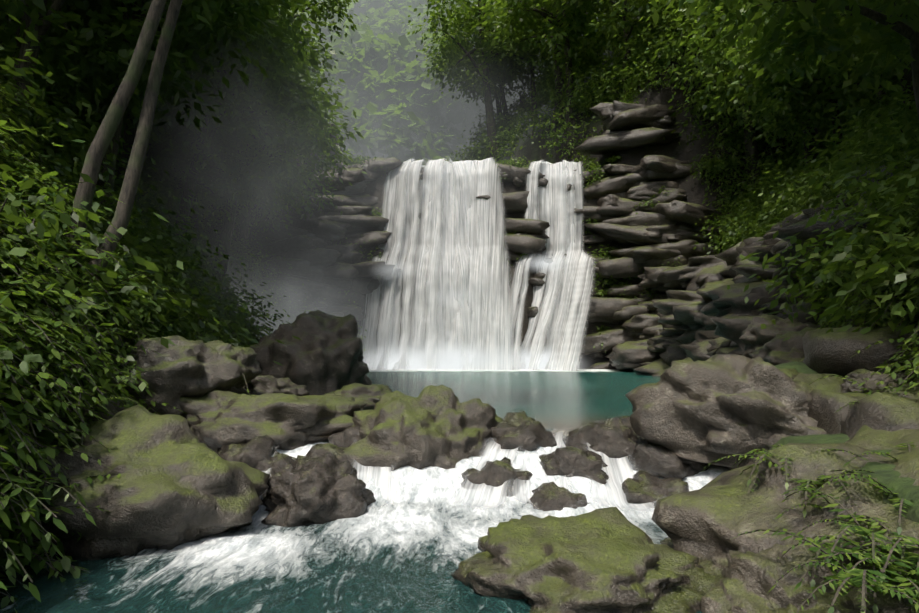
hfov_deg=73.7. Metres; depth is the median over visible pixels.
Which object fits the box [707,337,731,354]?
bank rock
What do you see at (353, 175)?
cliff rock
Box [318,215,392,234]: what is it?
cliff rock
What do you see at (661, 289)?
cliff rock
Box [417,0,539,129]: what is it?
tree
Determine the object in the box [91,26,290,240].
tree
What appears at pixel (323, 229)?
cliff rock
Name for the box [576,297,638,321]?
cliff rock
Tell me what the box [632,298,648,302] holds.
cliff rock
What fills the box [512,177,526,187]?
fallen rock
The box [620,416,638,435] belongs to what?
cascade rock
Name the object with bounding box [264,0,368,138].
tree
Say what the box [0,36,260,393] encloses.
shrubs
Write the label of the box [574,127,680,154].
cliff rock
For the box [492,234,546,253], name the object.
cliff rock
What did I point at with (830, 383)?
shore rock
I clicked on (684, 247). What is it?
cliff rock
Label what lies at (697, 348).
bank rock
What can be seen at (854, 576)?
ferns
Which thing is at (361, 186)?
cliff rock
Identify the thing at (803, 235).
bank rock
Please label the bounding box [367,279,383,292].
fallen rock
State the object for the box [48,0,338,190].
tree
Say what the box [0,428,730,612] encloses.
stream water
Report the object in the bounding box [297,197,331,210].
cliff rock
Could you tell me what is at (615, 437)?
cascade rock
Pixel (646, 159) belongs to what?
cliff rock
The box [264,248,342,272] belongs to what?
cliff rock
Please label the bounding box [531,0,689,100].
tree
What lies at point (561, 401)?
pool water
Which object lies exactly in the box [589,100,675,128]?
cliff rock
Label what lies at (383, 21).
forest
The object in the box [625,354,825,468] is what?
boulder
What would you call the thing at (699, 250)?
bank rock
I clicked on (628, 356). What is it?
bank rock
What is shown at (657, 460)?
cascade rock
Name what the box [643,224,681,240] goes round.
cliff rock
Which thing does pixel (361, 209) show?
cliff rock
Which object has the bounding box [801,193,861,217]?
bank rock
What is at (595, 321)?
cliff rock
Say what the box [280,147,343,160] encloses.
cliff rock
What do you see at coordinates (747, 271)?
bank rock
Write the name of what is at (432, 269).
waterfall strand
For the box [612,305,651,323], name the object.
cliff rock
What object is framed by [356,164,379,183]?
cliff rock
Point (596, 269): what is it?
cliff rock
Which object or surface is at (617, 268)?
cliff rock
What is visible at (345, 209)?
cliff rock
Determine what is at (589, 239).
cliff rock
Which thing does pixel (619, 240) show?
cliff rock
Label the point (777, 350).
boulder
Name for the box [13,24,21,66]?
tree
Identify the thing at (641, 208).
cliff rock
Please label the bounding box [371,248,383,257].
fallen rock
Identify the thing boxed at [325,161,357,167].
cliff rock
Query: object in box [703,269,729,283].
bank rock
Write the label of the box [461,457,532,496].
cascade rock
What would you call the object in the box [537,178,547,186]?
fallen rock
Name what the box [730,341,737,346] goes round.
bank rock
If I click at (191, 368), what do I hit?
boulder
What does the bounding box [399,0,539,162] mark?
tree
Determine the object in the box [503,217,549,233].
cliff rock
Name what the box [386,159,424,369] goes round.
waterfall strand
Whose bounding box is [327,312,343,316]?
cliff rock
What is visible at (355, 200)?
cliff rock
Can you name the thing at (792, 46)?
tree
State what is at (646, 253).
bank rock
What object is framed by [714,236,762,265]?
bank rock
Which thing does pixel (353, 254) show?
cliff rock
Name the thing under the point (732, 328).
bank rock
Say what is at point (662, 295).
cliff rock
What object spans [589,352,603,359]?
fallen rock
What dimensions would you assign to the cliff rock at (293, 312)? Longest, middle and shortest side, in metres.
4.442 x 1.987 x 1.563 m
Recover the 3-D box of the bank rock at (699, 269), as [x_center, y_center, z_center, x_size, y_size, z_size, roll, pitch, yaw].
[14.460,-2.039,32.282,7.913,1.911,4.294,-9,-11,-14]
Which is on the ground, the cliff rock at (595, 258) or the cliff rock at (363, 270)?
the cliff rock at (363, 270)
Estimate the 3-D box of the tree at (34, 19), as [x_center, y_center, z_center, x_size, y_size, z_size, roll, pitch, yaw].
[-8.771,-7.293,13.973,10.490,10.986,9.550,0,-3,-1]
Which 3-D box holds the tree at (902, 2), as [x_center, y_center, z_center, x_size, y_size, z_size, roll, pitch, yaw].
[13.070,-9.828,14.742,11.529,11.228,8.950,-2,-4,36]
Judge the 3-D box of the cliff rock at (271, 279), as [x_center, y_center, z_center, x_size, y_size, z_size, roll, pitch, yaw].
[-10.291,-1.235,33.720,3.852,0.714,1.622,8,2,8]
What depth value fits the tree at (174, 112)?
18.42 m
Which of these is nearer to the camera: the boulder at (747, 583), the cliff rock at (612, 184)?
the boulder at (747, 583)
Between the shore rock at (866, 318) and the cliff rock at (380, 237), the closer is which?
the shore rock at (866, 318)
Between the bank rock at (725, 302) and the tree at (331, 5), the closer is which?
the bank rock at (725, 302)
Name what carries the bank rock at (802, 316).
on the ground
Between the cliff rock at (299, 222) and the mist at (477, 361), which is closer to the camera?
the mist at (477, 361)
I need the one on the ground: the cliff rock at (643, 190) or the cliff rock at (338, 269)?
the cliff rock at (338, 269)
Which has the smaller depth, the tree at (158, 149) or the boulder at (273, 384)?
the boulder at (273, 384)
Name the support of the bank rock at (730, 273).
on the ground
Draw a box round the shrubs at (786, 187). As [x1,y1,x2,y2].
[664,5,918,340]
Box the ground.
[8,1,918,586]
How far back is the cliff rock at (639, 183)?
35.49 m
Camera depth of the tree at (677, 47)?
33.80 m
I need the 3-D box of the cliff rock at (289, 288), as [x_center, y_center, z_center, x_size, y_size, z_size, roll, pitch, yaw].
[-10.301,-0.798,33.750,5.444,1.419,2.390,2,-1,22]
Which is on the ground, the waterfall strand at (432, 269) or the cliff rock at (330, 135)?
the cliff rock at (330, 135)
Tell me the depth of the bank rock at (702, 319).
23.67 m
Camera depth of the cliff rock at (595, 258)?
35.53 m
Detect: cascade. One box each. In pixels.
[259,445,277,507]
[351,441,402,510]
[443,437,522,510]
[502,429,586,511]
[587,444,654,513]
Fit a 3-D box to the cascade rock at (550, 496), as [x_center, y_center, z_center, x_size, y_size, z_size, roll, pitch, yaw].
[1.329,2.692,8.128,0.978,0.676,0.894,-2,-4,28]
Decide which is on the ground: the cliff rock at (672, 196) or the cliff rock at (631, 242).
the cliff rock at (672, 196)
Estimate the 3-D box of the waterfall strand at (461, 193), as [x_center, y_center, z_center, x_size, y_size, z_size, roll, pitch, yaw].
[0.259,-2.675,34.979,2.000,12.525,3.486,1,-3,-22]
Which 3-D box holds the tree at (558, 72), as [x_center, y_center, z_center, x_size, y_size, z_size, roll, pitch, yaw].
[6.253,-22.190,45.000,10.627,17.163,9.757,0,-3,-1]
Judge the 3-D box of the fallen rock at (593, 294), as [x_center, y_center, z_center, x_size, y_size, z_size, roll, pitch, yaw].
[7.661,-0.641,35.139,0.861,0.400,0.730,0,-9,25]
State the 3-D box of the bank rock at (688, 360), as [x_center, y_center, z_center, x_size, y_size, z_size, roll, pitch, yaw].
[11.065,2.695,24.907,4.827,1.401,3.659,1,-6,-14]
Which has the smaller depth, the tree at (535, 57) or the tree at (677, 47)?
the tree at (677, 47)
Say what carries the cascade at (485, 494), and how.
on the stream water at (412, 547)
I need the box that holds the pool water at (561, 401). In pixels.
[308,369,659,436]
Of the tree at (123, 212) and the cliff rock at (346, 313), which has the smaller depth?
the tree at (123, 212)
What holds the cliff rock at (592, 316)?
on the cliff rock at (606, 309)
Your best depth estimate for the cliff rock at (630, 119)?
36.18 m
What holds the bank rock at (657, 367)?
on the ground
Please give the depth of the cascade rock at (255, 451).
9.02 m
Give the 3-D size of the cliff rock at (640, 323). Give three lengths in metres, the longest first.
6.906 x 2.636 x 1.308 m
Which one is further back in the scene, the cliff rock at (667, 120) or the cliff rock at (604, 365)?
the cliff rock at (667, 120)
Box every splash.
[363,336,524,369]
[364,258,418,284]
[427,288,471,308]
[485,341,596,368]
[536,260,554,266]
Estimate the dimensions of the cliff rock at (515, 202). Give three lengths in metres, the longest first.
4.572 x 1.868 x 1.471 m
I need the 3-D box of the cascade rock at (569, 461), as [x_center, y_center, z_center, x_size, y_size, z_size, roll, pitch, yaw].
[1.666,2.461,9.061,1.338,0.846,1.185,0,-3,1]
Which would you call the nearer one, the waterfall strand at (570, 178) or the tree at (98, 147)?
the tree at (98, 147)
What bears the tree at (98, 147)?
on the ground
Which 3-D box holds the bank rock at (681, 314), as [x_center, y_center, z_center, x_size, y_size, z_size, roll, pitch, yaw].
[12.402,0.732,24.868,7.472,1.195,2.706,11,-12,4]
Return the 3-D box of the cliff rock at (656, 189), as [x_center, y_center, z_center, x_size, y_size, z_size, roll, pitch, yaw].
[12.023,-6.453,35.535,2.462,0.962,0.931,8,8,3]
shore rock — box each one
[778,368,797,378]
[794,372,843,392]
[802,324,918,377]
[807,389,909,434]
[840,392,918,438]
[846,301,914,326]
[879,385,918,398]
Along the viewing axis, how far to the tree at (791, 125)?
26.93 m
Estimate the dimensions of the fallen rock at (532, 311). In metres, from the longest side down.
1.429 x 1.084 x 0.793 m
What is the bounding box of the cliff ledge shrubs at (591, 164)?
[266,69,682,354]
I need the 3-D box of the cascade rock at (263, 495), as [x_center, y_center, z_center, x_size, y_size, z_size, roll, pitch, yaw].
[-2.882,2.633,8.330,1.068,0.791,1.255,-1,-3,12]
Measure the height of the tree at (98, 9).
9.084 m
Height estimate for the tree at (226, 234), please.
14.024 m
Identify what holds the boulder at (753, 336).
on the ground
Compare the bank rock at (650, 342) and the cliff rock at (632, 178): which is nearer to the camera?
the bank rock at (650, 342)
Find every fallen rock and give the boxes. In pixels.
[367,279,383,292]
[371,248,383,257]
[418,171,425,180]
[500,172,510,180]
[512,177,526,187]
[516,259,533,268]
[527,277,546,286]
[527,306,541,319]
[533,271,547,280]
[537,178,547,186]
[565,184,574,192]
[581,173,588,183]
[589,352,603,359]
[590,292,600,296]
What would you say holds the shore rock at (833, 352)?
on the ground
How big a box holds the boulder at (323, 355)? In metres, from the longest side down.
3.498 x 3.354 x 2.739 m
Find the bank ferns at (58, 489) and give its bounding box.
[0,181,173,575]
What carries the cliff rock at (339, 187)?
on the ground
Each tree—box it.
[0,0,196,65]
[0,0,277,138]
[10,0,325,208]
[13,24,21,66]
[44,0,262,105]
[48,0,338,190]
[61,0,166,275]
[73,0,182,302]
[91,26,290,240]
[92,0,364,243]
[92,98,263,196]
[151,11,356,297]
[156,71,366,286]
[175,46,272,219]
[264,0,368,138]
[292,14,339,111]
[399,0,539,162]
[415,0,532,121]
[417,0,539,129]
[459,0,583,120]
[472,0,602,122]
[476,0,647,134]
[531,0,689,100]
[590,0,635,42]
[629,0,784,187]
[646,0,733,72]
[651,0,918,118]
[664,0,839,172]
[696,5,823,165]
[701,1,899,156]
[709,0,909,128]
[715,0,914,109]
[786,0,908,27]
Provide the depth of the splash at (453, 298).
33.33 m
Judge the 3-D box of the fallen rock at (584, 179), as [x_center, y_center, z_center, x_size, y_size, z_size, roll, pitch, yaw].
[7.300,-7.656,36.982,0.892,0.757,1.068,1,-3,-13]
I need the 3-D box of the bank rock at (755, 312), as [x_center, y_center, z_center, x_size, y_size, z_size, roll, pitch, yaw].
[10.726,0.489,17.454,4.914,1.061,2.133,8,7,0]
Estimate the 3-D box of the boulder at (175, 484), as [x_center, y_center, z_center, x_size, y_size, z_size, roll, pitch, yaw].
[-4.272,2.095,7.476,3.804,1.734,2.837,5,-4,-11]
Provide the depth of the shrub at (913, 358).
10.02 m
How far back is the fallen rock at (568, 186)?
36.17 m
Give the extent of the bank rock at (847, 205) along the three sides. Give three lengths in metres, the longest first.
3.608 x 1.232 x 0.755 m
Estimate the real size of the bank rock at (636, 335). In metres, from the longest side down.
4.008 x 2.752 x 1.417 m
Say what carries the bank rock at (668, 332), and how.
on the ground
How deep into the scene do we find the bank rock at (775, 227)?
24.20 m
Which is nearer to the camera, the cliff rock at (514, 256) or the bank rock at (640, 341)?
the bank rock at (640, 341)
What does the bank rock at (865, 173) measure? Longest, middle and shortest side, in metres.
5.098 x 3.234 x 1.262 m
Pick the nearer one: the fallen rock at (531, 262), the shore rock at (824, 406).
the shore rock at (824, 406)
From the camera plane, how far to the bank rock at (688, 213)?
33.63 m
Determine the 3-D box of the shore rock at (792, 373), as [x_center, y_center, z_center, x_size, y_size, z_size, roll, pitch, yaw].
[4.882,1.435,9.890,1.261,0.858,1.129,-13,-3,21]
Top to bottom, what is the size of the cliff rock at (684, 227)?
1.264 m
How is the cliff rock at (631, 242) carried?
on the cliff rock at (609, 231)
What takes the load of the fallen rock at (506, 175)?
on the cliff rock at (520, 173)
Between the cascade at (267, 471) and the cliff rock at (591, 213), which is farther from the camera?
the cliff rock at (591, 213)
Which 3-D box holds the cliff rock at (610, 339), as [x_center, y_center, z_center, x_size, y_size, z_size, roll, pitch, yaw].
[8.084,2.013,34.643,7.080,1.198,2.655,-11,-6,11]
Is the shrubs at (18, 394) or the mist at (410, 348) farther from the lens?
the mist at (410, 348)
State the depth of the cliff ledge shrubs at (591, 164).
36.13 m
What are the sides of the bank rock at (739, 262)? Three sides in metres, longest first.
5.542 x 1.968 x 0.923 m
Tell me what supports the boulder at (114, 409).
on the ground
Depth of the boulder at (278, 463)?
8.90 m
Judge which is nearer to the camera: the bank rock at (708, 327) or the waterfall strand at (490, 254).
the bank rock at (708, 327)
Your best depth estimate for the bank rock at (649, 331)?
31.91 m
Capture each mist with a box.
[195,224,436,362]
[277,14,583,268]
[359,319,470,370]
[364,336,582,369]
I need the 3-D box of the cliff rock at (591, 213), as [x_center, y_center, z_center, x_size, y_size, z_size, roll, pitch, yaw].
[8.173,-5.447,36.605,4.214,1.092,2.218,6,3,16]
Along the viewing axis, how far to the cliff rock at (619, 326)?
33.94 m
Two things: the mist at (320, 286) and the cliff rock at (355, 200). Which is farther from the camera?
the cliff rock at (355, 200)
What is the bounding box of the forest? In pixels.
[279,0,598,164]
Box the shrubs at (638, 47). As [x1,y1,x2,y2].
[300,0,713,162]
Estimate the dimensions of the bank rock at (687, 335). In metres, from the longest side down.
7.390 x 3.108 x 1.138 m
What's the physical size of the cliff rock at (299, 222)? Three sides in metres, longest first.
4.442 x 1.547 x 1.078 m
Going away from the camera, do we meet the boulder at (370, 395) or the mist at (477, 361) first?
the boulder at (370, 395)
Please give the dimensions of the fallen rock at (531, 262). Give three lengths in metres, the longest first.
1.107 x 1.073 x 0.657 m
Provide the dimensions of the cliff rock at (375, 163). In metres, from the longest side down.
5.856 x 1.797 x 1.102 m
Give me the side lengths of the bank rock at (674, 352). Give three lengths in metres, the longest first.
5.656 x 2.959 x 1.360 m
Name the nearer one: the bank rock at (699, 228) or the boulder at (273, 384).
the boulder at (273, 384)
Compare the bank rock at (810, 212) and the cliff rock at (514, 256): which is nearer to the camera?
the bank rock at (810, 212)
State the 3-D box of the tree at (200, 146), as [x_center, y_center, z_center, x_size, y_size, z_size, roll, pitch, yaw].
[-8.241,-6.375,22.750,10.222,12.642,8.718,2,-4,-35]
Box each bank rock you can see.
[605,341,661,370]
[624,247,697,260]
[627,330,662,340]
[633,358,670,376]
[637,339,648,344]
[641,324,663,334]
[645,302,657,310]
[647,328,685,352]
[647,335,659,352]
[651,200,723,225]
[653,290,710,325]
[653,328,678,346]
[656,312,676,328]
[657,255,731,290]
[659,342,686,365]
[667,236,687,240]
[670,357,693,364]
[673,303,707,325]
[673,325,707,343]
[674,229,713,240]
[678,330,720,361]
[680,281,703,290]
[687,324,703,329]
[690,224,732,235]
[691,243,721,255]
[694,313,716,327]
[696,281,733,300]
[700,279,826,317]
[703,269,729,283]
[705,317,717,329]
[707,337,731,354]
[710,316,753,355]
[711,347,737,356]
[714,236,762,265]
[719,266,735,277]
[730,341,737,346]
[731,264,776,283]
[731,275,743,280]
[736,231,776,258]
[736,256,768,265]
[741,238,781,261]
[751,308,770,315]
[759,283,834,315]
[766,220,792,232]
[768,203,891,282]
[770,207,852,254]
[776,302,831,327]
[785,212,809,223]
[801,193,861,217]
[835,197,864,208]
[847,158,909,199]
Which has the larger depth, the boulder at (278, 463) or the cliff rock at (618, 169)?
the cliff rock at (618, 169)
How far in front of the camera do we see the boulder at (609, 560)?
5.35 m
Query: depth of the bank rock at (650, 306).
32.55 m
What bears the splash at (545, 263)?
attached to the waterfall at (563, 356)
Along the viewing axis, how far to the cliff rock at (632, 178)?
35.60 m
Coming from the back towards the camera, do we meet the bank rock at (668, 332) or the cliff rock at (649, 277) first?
the cliff rock at (649, 277)
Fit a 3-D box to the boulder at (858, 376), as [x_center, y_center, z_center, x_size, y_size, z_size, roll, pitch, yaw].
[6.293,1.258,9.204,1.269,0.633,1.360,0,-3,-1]
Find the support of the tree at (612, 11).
on the ground
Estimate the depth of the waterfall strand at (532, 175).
34.79 m
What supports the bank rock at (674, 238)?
on the ground
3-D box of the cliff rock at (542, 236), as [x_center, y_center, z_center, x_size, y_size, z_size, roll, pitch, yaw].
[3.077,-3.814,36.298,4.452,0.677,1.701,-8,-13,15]
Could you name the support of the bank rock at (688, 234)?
on the ground
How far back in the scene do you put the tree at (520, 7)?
42.43 m
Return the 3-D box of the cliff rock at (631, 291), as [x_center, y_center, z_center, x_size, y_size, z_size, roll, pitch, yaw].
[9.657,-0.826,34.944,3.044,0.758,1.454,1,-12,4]
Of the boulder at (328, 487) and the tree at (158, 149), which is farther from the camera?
the tree at (158, 149)
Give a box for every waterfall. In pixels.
[411,157,517,369]
[518,161,595,370]
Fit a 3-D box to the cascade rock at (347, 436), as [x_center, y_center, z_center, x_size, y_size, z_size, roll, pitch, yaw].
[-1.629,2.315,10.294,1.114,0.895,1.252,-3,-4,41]
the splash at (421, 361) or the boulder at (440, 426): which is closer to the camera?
the boulder at (440, 426)
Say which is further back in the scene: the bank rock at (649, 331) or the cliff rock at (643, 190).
the cliff rock at (643, 190)
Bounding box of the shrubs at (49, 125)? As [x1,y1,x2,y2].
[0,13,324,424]
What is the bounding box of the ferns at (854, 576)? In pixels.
[17,370,918,612]
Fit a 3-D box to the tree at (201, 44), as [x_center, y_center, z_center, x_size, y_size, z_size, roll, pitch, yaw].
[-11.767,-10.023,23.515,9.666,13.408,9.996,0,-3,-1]
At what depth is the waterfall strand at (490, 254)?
35.16 m
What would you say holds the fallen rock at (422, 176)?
on the ground
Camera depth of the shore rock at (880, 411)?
7.28 m
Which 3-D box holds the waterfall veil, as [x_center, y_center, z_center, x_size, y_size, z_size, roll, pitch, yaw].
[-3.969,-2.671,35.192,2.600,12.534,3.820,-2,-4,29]
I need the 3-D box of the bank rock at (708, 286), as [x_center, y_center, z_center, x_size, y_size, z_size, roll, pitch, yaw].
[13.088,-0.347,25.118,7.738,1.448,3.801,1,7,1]
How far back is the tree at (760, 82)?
31.66 m
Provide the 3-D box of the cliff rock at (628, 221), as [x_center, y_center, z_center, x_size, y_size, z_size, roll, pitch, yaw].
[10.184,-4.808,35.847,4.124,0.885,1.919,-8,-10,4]
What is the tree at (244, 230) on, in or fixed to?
on the ground
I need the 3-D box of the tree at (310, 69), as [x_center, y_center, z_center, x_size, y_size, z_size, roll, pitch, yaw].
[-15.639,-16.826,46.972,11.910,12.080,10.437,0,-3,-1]
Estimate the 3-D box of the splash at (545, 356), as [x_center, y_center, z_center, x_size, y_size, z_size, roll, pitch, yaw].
[4.334,3.255,33.337,6.400,2.800,0.001,0,-3,-1]
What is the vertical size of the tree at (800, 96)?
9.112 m
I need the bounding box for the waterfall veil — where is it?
[359,159,414,369]
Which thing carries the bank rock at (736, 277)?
on the ground
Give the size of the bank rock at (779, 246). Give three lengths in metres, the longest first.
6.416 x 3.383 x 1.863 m
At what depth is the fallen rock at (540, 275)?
35.14 m
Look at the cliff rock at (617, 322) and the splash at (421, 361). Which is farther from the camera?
the cliff rock at (617, 322)
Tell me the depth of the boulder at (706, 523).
5.98 m
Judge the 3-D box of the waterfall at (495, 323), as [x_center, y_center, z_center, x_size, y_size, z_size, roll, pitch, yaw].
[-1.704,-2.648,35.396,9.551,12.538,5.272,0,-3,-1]
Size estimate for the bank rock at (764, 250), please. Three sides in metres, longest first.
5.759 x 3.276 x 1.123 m
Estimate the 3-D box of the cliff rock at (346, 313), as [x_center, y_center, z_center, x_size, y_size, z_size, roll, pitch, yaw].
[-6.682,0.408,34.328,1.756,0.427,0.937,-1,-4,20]
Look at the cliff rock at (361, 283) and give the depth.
34.18 m
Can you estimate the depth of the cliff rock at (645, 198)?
35.34 m
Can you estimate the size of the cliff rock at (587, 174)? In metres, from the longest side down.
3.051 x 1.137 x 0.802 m
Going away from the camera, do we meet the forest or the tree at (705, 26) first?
the tree at (705, 26)
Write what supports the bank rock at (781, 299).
on the ground
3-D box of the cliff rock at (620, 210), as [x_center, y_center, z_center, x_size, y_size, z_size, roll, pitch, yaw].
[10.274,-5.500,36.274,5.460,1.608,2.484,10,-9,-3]
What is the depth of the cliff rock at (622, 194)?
36.22 m
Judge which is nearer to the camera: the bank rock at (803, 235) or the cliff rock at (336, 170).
the bank rock at (803, 235)
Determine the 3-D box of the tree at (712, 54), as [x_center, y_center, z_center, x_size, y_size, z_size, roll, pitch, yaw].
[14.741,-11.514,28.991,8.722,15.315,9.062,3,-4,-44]
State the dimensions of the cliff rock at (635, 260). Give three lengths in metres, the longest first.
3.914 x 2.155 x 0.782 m
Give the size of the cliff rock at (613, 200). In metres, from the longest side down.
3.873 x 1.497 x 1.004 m
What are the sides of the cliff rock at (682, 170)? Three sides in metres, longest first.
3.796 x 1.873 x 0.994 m
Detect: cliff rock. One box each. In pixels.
[247,276,287,282]
[247,280,320,304]
[263,256,330,277]
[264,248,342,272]
[274,304,309,323]
[275,211,322,226]
[277,123,336,142]
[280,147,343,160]
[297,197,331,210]
[298,219,350,240]
[303,170,357,194]
[303,194,378,208]
[306,275,384,293]
[315,304,364,320]
[316,167,350,174]
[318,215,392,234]
[321,243,363,263]
[322,262,358,279]
[323,205,373,214]
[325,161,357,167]
[326,231,392,248]
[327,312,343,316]
[328,181,365,194]
[338,167,374,184]
[340,311,350,316]
[347,205,372,214]
[351,157,402,173]
[352,261,400,277]
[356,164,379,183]
[476,191,537,213]
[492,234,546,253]
[494,163,530,182]
[501,250,535,261]
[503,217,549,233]
[513,233,548,238]
[569,206,614,222]
[571,328,633,355]
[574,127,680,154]
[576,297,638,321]
[577,301,597,312]
[582,169,609,180]
[582,173,632,198]
[582,234,610,243]
[584,223,680,244]
[586,312,600,318]
[586,319,622,323]
[587,256,608,265]
[587,361,615,368]
[588,318,604,323]
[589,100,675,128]
[590,265,598,275]
[593,211,688,226]
[596,196,651,216]
[596,256,644,278]
[598,192,625,198]
[600,129,633,134]
[601,104,676,131]
[601,168,616,176]
[602,164,635,174]
[602,212,651,225]
[603,284,650,298]
[606,194,619,205]
[609,239,695,257]
[611,225,644,244]
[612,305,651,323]
[612,324,632,331]
[622,313,661,331]
[624,181,678,198]
[625,160,687,184]
[625,193,652,201]
[625,240,646,245]
[629,255,688,266]
[631,155,679,172]
[632,180,678,186]
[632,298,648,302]
[633,205,652,211]
[633,255,646,262]
[637,266,672,287]
[638,222,692,231]
[638,301,651,305]
[639,163,695,181]
[639,291,667,300]
[641,160,677,172]
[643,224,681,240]
[645,190,687,205]
[651,286,671,293]
[652,187,685,193]
[655,115,675,125]
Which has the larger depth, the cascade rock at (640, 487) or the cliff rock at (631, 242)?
the cliff rock at (631, 242)
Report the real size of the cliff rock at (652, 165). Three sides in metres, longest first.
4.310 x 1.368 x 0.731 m
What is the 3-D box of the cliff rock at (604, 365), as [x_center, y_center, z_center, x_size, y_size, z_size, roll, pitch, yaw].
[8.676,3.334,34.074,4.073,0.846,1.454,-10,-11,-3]
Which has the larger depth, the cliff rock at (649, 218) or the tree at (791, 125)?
the cliff rock at (649, 218)
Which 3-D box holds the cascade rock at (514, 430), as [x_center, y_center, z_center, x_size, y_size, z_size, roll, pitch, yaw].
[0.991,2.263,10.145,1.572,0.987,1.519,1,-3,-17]
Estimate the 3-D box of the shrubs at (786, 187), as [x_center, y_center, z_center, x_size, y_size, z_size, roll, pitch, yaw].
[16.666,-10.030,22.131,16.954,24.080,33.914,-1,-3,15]
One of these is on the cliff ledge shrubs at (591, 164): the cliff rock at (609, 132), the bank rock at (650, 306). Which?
the cliff rock at (609, 132)
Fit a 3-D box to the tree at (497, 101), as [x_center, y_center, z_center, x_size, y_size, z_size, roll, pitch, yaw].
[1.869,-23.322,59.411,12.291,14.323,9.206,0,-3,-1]
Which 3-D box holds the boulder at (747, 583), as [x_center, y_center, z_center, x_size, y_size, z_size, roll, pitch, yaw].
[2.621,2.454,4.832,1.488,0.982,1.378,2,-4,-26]
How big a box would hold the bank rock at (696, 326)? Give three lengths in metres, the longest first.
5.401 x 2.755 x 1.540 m
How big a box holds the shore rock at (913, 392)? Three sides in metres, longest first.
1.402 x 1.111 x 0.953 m
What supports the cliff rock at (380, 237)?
on the ground
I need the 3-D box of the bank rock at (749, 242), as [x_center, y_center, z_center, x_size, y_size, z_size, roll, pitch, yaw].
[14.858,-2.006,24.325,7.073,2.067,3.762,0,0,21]
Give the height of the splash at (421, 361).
3.400 m
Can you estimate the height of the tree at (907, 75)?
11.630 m
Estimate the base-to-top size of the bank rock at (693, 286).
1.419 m
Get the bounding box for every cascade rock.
[217,435,278,470]
[260,489,267,504]
[295,443,350,463]
[328,424,359,447]
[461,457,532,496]
[491,411,556,451]
[527,482,588,510]
[539,446,608,484]
[563,417,638,462]
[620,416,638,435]
[622,470,688,507]
[629,436,709,479]
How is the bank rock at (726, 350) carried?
on the ground
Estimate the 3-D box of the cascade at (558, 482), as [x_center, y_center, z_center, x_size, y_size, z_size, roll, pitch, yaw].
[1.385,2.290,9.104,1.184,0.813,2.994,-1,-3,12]
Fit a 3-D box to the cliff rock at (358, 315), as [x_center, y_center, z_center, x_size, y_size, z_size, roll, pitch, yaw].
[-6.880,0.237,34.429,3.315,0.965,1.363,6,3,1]
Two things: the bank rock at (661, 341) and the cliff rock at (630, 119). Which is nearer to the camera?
the bank rock at (661, 341)
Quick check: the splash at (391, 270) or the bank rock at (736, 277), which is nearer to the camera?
the bank rock at (736, 277)
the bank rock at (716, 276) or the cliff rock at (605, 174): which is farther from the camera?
the cliff rock at (605, 174)
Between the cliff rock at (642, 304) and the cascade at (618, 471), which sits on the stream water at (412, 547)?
the cascade at (618, 471)
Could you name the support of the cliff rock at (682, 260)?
on the cliff rock
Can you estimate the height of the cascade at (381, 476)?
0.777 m
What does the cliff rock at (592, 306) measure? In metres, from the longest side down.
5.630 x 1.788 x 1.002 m
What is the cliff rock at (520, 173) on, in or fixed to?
on the ground
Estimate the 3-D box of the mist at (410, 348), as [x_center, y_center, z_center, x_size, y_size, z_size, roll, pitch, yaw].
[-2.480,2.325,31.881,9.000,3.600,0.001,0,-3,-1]
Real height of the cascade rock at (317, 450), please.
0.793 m
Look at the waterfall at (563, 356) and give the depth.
34.43 m
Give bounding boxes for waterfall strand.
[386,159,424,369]
[407,158,444,369]
[448,158,484,369]
[474,161,501,368]
[508,160,543,369]
[562,160,580,368]
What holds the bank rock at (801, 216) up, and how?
on the ground
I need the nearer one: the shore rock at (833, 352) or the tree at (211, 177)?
the shore rock at (833, 352)
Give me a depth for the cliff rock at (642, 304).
33.46 m
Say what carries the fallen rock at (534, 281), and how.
on the ground
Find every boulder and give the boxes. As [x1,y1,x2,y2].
[2,405,269,559]
[16,389,125,432]
[114,335,261,414]
[178,390,366,452]
[243,375,308,395]
[250,310,371,395]
[259,453,296,476]
[261,452,375,526]
[325,383,392,409]
[343,385,502,471]
[451,507,714,612]
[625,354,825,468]
[651,425,918,612]
[699,543,860,612]
[739,314,819,358]
[749,327,817,365]
[838,369,918,394]
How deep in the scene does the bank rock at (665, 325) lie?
30.50 m

